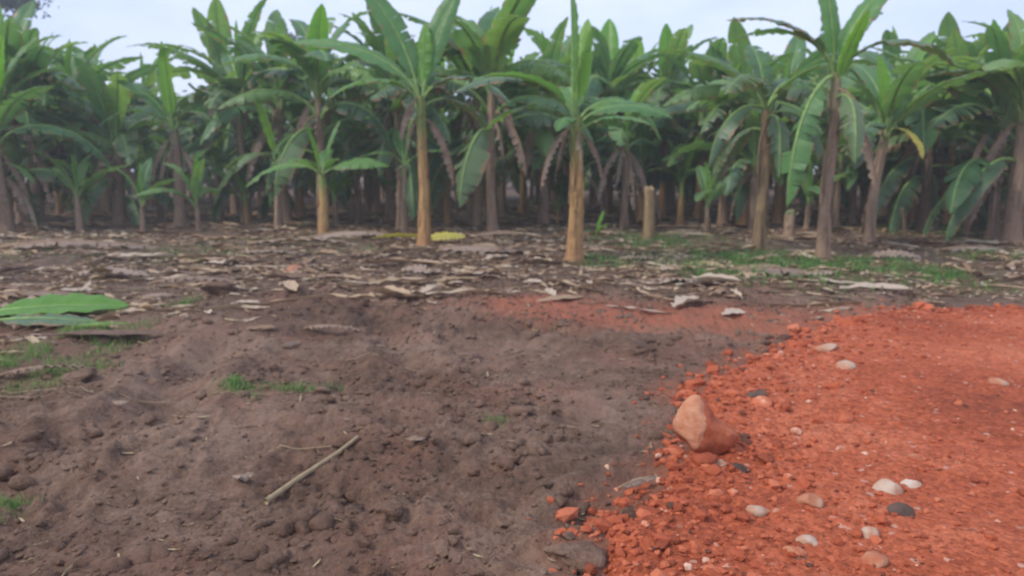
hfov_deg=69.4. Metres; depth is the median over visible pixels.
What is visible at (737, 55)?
banana plant
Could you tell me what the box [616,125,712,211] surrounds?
banana plant
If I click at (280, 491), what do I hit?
fallen stalk
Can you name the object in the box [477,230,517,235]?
dry leaf
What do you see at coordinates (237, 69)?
banana plant
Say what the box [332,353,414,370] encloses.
straw
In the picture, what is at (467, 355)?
soil clod
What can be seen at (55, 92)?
banana plant
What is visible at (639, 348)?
soil clod
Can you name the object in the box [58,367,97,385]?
soil clod
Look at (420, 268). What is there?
dry leaf
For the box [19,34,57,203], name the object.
banana plant
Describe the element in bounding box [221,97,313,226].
banana plant
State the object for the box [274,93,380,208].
banana plant
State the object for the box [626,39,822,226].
banana plant
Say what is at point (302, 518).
soil clods
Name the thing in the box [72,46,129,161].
banana plant
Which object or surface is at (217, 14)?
banana plant
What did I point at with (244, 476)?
dry leaf
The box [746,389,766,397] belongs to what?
stone
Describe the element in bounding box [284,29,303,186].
tree
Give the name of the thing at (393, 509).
soil clod
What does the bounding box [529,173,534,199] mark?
banana plant
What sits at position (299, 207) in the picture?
banana plant
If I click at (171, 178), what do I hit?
banana plant
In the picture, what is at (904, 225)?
leaning stalk
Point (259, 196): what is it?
banana plant
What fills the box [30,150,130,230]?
banana plant
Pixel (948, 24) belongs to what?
banana plant
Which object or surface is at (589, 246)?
dry leaf
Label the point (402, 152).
banana plant
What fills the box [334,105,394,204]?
banana plant
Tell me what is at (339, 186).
banana plant
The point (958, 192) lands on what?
banana plant
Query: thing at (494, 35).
banana plant
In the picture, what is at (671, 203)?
banana plant
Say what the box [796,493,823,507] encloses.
stone
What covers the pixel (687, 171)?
banana plant
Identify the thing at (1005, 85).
banana plant
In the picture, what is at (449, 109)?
banana plant
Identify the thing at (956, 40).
banana plant
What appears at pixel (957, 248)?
dry leaf
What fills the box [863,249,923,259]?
dry leaf
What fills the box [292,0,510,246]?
banana plant
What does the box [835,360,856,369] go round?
stone
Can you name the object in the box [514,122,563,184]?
banana plant
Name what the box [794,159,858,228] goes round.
banana plant
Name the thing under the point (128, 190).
banana plant
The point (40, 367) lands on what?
dry leaf
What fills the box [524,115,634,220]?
banana plant
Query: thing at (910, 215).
banana plant
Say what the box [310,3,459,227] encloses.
banana plant
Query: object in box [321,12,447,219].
banana plant
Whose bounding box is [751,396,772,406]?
stone
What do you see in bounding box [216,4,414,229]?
banana plant
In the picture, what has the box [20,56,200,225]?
banana plant
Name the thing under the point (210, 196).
banana plant
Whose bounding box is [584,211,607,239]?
banana sucker
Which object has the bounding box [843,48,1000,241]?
banana plant
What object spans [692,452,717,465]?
red clod
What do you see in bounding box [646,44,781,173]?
banana plant
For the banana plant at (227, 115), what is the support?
on the ground at (60, 420)
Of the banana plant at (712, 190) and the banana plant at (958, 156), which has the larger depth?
the banana plant at (958, 156)
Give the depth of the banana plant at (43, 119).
23.05 m
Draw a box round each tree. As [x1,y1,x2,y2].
[0,0,58,22]
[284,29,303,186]
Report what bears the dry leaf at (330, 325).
on the ground at (60, 420)
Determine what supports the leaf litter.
on the ground at (60, 420)
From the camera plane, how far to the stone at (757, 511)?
3.64 m
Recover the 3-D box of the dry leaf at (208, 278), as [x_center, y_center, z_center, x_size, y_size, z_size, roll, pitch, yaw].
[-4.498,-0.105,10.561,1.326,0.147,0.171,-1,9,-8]
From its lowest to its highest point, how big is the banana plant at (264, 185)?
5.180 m
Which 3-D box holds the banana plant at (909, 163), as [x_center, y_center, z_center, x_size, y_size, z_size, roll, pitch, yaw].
[10.808,-3.837,19.265,4.725,4.865,4.993,-4,10,-23]
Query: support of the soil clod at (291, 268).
on the ground at (60, 420)
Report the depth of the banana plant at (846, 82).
23.61 m
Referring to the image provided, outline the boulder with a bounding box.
[673,394,738,454]
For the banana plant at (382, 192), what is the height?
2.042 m
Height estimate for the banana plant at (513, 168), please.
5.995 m
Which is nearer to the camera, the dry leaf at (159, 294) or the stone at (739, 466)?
the stone at (739, 466)
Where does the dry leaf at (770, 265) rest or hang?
on the leaf litter
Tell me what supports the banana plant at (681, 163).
on the ground at (60, 420)
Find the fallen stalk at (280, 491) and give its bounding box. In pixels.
[263,435,358,504]
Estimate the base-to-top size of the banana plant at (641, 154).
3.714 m
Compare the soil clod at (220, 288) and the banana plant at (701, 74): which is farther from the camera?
the banana plant at (701, 74)
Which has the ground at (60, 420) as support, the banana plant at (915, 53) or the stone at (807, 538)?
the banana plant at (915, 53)
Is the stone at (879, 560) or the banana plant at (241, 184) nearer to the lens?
the stone at (879, 560)
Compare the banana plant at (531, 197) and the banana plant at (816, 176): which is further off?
the banana plant at (531, 197)
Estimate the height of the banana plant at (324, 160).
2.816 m
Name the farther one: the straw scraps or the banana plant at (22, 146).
the banana plant at (22, 146)
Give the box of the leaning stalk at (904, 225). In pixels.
[899,207,907,237]
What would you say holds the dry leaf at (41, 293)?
on the leaf litter
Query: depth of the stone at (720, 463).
4.25 m
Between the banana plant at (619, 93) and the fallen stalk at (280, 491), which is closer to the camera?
the fallen stalk at (280, 491)
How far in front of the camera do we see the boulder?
4.33 m
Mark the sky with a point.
(95, 22)
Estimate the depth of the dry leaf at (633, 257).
13.06 m
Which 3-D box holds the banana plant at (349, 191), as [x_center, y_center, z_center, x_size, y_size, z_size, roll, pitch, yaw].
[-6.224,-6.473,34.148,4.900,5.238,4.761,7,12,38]
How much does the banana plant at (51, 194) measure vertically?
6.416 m
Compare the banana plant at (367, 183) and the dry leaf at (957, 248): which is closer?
the dry leaf at (957, 248)
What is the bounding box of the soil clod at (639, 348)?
[601,338,655,356]
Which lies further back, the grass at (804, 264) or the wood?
the wood
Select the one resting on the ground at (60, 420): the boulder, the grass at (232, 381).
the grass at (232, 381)
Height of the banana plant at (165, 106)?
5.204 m
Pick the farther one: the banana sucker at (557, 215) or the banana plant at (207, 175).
the banana plant at (207, 175)
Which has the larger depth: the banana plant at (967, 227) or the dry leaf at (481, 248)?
the banana plant at (967, 227)
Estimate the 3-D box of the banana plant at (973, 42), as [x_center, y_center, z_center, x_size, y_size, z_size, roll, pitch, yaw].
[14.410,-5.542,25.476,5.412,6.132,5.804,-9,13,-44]
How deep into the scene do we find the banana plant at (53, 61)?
27.54 m
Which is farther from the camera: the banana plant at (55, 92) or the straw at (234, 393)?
the banana plant at (55, 92)
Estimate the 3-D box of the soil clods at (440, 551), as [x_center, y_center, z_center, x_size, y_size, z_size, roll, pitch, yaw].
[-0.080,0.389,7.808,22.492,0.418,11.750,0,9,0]
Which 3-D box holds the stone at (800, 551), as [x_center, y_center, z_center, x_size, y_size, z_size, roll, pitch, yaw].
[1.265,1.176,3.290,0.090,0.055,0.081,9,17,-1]
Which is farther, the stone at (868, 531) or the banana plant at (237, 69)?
the banana plant at (237, 69)
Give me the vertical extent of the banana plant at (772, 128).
4.186 m
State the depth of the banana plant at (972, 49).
20.90 m
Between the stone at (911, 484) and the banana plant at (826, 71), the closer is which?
the stone at (911, 484)
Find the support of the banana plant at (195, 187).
on the ground at (60, 420)
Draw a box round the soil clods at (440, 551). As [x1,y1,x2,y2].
[0,255,1023,575]
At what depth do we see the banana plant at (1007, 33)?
19.90 m
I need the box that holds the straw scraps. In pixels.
[2,290,1023,575]
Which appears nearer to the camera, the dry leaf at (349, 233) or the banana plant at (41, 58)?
the dry leaf at (349, 233)
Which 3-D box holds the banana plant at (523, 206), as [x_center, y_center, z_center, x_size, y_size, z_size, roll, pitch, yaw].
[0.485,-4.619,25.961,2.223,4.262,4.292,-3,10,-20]
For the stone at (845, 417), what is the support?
on the road
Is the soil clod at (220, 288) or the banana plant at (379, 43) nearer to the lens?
the soil clod at (220, 288)
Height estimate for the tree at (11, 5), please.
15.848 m
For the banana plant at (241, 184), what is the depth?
21.58 m
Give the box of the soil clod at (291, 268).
[286,265,302,271]
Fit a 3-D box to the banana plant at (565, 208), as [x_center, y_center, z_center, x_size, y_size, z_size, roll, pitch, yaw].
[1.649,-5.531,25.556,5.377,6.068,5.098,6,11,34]
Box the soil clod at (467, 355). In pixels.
[456,351,482,359]
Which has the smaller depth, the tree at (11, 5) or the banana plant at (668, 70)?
the banana plant at (668, 70)
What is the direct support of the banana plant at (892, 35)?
on the ground at (60, 420)
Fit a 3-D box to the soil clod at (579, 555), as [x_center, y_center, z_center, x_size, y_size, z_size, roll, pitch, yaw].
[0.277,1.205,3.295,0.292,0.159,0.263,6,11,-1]
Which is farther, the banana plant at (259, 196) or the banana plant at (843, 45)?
the banana plant at (259, 196)
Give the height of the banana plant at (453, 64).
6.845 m
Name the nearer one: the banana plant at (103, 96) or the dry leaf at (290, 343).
the dry leaf at (290, 343)
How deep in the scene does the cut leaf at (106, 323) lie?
7.54 m
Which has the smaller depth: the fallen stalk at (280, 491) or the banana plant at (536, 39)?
the fallen stalk at (280, 491)
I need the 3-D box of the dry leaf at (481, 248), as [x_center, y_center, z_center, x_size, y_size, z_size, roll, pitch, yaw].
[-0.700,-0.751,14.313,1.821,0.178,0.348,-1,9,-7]
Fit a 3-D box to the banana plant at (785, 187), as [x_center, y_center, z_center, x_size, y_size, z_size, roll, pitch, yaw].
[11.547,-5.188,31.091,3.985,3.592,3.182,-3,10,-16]
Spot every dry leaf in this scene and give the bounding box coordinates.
[0,240,162,248]
[0,290,89,296]
[0,364,88,376]
[71,265,149,276]
[111,400,129,404]
[139,292,178,297]
[149,275,241,284]
[231,472,253,481]
[235,249,300,254]
[247,237,357,244]
[279,341,299,346]
[302,230,407,238]
[304,324,362,330]
[395,263,445,273]
[405,435,425,440]
[432,245,516,252]
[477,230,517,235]
[555,245,602,249]
[617,254,656,260]
[617,475,655,489]
[644,276,708,281]
[729,266,811,275]
[741,264,779,266]
[800,269,843,275]
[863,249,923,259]
[939,246,1004,250]
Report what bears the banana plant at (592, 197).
on the ground at (60, 420)
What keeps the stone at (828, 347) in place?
on the road
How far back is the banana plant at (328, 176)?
27.42 m
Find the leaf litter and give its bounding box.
[0,204,1023,360]
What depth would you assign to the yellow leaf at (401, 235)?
16.03 m
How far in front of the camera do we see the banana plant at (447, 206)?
21.38 m
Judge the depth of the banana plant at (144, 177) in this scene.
19.04 m
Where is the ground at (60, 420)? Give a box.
[0,172,1023,575]
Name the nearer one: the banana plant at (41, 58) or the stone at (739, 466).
the stone at (739, 466)
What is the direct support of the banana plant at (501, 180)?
on the ground at (60, 420)
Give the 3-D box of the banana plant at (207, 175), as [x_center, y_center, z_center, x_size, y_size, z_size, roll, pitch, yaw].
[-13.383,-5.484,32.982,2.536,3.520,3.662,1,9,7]
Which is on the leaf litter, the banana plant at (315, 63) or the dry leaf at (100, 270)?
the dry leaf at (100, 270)
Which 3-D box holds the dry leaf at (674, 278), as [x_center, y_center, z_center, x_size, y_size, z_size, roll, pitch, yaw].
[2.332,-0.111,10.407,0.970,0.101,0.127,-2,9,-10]
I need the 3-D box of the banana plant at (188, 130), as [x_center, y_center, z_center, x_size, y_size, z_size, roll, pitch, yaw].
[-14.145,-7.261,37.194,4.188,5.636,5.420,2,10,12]
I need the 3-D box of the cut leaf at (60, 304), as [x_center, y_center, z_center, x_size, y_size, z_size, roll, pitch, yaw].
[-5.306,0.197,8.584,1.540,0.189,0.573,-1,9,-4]
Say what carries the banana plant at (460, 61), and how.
on the ground at (60, 420)
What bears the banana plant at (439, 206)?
on the ground at (60, 420)
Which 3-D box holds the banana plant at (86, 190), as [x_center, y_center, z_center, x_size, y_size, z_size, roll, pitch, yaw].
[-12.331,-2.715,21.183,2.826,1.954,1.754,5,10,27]
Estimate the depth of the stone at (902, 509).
3.64 m
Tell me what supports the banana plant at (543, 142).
on the ground at (60, 420)
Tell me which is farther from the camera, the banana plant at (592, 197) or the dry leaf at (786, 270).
the banana plant at (592, 197)
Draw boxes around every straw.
[0,385,94,392]
[0,390,164,402]
[115,280,241,291]
[209,391,282,394]
[268,443,342,451]
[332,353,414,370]
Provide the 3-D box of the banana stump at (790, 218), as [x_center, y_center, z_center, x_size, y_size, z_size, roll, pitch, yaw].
[6.530,-1.496,17.389,0.392,0.717,0.377,8,12,39]
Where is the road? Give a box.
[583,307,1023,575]
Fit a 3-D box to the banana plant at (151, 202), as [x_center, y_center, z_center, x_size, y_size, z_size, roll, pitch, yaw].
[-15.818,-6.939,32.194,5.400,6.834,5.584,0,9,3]
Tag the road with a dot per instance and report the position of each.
(993, 495)
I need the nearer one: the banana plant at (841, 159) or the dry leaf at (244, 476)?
the dry leaf at (244, 476)
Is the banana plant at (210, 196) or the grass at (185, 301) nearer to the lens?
the grass at (185, 301)
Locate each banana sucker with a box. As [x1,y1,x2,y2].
[528,194,567,223]
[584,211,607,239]
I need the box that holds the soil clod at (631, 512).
[620,507,636,519]
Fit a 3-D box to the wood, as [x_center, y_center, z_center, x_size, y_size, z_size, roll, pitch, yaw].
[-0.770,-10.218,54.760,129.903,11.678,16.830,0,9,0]
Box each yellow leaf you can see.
[372,232,432,238]
[431,231,465,240]
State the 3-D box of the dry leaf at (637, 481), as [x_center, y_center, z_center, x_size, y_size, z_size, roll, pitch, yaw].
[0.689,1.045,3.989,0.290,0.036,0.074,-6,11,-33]
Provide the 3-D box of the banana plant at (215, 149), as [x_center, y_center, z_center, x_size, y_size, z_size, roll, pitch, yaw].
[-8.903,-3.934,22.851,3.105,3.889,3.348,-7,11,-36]
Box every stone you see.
[715,459,726,466]
[732,463,750,472]
[745,505,770,517]
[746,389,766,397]
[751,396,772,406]
[784,546,807,556]
[795,534,817,546]
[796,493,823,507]
[813,343,837,351]
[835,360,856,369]
[837,412,852,422]
[861,526,878,540]
[861,551,887,567]
[872,478,903,494]
[887,502,914,516]
[900,479,921,488]
[907,454,924,461]
[988,378,1009,385]
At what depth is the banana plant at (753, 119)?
19.62 m
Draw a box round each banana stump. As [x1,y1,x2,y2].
[641,185,656,239]
[782,209,797,236]
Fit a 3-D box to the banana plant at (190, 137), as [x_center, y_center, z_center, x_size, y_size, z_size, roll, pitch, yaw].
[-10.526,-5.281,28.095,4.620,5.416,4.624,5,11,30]
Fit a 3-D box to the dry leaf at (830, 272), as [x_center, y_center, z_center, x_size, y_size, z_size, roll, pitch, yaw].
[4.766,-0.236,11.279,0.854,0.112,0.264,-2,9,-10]
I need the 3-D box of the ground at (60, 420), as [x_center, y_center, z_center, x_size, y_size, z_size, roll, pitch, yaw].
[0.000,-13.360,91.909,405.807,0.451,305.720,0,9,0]
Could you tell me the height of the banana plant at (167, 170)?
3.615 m
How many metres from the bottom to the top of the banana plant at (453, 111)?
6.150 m
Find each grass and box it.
[0,309,179,522]
[1,232,395,307]
[187,229,547,430]
[537,219,1022,305]
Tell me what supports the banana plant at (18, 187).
on the ground at (60, 420)
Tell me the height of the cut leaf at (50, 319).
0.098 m
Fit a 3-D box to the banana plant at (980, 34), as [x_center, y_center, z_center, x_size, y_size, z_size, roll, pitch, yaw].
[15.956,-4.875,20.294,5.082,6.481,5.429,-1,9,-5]
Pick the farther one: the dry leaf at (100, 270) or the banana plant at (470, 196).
the banana plant at (470, 196)
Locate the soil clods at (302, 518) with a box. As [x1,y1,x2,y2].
[0,284,1011,575]
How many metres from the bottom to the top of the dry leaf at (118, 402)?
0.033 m
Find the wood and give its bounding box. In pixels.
[23,90,960,190]
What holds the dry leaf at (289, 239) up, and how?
on the ground at (60, 420)
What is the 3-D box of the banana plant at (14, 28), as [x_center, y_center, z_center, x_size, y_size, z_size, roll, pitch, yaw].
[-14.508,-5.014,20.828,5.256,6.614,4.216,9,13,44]
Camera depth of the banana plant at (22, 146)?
23.68 m
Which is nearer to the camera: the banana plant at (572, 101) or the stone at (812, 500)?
the stone at (812, 500)
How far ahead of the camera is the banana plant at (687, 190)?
30.11 m
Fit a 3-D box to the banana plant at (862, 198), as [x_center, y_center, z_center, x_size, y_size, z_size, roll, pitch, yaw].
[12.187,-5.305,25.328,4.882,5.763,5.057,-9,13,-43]
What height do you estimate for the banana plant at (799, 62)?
5.640 m
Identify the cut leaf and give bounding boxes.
[0,293,129,315]
[0,313,97,325]
[79,322,130,326]
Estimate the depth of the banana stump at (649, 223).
16.97 m
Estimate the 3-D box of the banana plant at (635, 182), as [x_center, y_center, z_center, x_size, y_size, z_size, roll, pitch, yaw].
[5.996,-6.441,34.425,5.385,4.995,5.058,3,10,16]
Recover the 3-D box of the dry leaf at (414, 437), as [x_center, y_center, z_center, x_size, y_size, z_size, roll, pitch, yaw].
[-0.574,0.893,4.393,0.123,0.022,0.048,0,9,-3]
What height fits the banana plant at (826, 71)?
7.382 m
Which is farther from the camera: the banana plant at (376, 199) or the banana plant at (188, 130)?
the banana plant at (188, 130)
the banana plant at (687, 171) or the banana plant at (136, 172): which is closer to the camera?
the banana plant at (687, 171)
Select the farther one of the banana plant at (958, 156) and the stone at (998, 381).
the banana plant at (958, 156)
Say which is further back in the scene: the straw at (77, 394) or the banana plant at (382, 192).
the banana plant at (382, 192)
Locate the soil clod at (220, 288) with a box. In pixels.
[199,281,235,295]
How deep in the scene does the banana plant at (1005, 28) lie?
27.79 m
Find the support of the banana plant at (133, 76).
on the ground at (60, 420)
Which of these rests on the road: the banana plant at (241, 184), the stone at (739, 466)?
the stone at (739, 466)
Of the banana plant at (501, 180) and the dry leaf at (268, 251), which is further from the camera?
the banana plant at (501, 180)
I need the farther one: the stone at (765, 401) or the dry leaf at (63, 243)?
the dry leaf at (63, 243)
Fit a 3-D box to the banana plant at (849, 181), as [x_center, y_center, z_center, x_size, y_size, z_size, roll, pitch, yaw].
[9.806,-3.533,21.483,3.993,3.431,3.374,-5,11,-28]
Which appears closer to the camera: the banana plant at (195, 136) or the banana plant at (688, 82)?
the banana plant at (688, 82)
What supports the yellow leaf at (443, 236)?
on the leaf litter
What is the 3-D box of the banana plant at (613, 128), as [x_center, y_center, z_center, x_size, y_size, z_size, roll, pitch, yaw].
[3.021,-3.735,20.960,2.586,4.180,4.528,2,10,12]
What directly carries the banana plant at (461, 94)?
on the ground at (60, 420)
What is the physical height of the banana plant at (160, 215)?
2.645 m
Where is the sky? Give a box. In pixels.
[2,0,1023,171]
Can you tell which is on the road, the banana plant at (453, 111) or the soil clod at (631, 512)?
the soil clod at (631, 512)
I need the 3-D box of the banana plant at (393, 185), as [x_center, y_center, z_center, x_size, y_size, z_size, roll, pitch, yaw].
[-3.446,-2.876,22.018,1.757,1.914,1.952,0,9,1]
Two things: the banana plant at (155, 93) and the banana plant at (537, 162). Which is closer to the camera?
the banana plant at (537, 162)
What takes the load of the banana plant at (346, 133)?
on the ground at (60, 420)
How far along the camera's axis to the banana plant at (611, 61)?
23.48 m
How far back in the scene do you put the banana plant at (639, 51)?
28.14 m
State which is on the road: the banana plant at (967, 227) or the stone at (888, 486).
the stone at (888, 486)
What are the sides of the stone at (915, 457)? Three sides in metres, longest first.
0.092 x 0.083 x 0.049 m
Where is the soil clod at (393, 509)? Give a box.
[374,499,403,519]
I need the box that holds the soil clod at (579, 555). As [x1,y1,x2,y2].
[542,541,606,574]
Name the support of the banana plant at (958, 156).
on the ground at (60, 420)
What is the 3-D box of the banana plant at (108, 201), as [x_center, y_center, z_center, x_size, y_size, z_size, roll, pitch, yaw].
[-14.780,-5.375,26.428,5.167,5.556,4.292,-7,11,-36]
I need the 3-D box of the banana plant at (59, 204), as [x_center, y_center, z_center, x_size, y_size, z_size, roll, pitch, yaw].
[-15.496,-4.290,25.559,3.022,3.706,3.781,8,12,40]
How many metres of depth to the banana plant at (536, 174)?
31.09 m
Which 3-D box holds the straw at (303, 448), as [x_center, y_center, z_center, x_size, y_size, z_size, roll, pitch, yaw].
[-1.185,0.957,4.479,0.578,0.072,0.012,-1,9,-3]
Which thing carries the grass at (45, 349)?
on the ground at (60, 420)
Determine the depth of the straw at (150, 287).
10.62 m
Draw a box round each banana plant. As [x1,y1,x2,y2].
[0,0,85,222]
[0,35,110,231]
[1,94,61,200]
[2,27,120,223]
[6,35,153,201]
[6,120,37,216]
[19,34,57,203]
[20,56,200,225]
[23,61,170,212]
[24,44,125,178]
[25,121,125,214]
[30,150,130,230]
[34,51,179,211]
[41,107,131,205]
[43,158,54,197]
[54,159,115,224]
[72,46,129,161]
[91,45,189,205]
[99,41,236,225]
[101,158,177,230]
[108,139,206,219]
[122,122,204,211]
[127,0,314,220]
[127,92,191,194]
[134,150,217,230]
[137,85,182,168]
[149,0,275,214]
[151,168,204,188]
[159,122,213,198]
[169,106,276,220]
[171,9,365,223]
[179,97,293,210]
[180,103,262,190]
[196,125,226,199]
[201,158,226,201]
[205,95,322,204]
[208,164,266,223]
[210,59,376,218]
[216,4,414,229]
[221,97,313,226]
[227,108,292,200]
[247,120,389,237]
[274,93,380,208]
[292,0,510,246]
[295,104,395,221]
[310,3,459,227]
[312,60,449,212]
[313,124,368,210]
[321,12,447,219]
[325,155,355,224]
[327,67,402,207]
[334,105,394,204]
[337,132,394,203]
[359,107,454,233]
[362,163,411,220]
[365,0,593,231]
[370,57,471,207]
[380,183,384,198]
[394,107,505,224]
[394,108,464,210]
[411,64,483,184]
[412,5,565,225]
[416,108,459,181]
[444,16,592,223]
[445,57,540,209]
[453,49,562,213]
[456,0,672,260]
[463,158,512,217]
[465,162,518,203]
[497,46,623,212]
[506,27,587,208]
[512,108,534,213]
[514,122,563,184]
[517,121,552,205]
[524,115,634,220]
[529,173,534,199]
[534,63,687,213]
[554,19,685,214]
[583,77,666,226]
[589,66,655,204]
[593,117,672,221]
[594,41,681,208]
[597,23,719,216]
[613,153,659,201]
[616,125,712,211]
[617,63,718,208]
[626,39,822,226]
[633,77,708,205]
[645,136,713,224]
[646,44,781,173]
[647,38,789,220]
[654,45,877,252]
[671,97,841,228]
[674,17,843,225]
[674,128,740,215]
[682,36,873,223]
[694,162,726,231]
[726,0,956,257]
[772,53,855,173]
[783,101,910,226]
[784,139,817,205]
[790,132,876,224]
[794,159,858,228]
[801,13,908,208]
[801,114,825,215]
[816,51,920,213]
[817,46,1015,232]
[820,30,1012,224]
[825,26,944,215]
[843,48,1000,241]
[857,31,1014,193]
[868,29,1021,224]
[872,19,1021,238]
[890,9,1023,242]
[890,12,989,201]
[892,120,951,223]
[903,143,1010,205]
[928,38,1016,223]
[938,156,1007,233]
[953,21,1018,207]
[957,23,1014,157]
[963,32,1015,123]
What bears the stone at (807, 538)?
on the road
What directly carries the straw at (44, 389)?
on the ground at (60, 420)

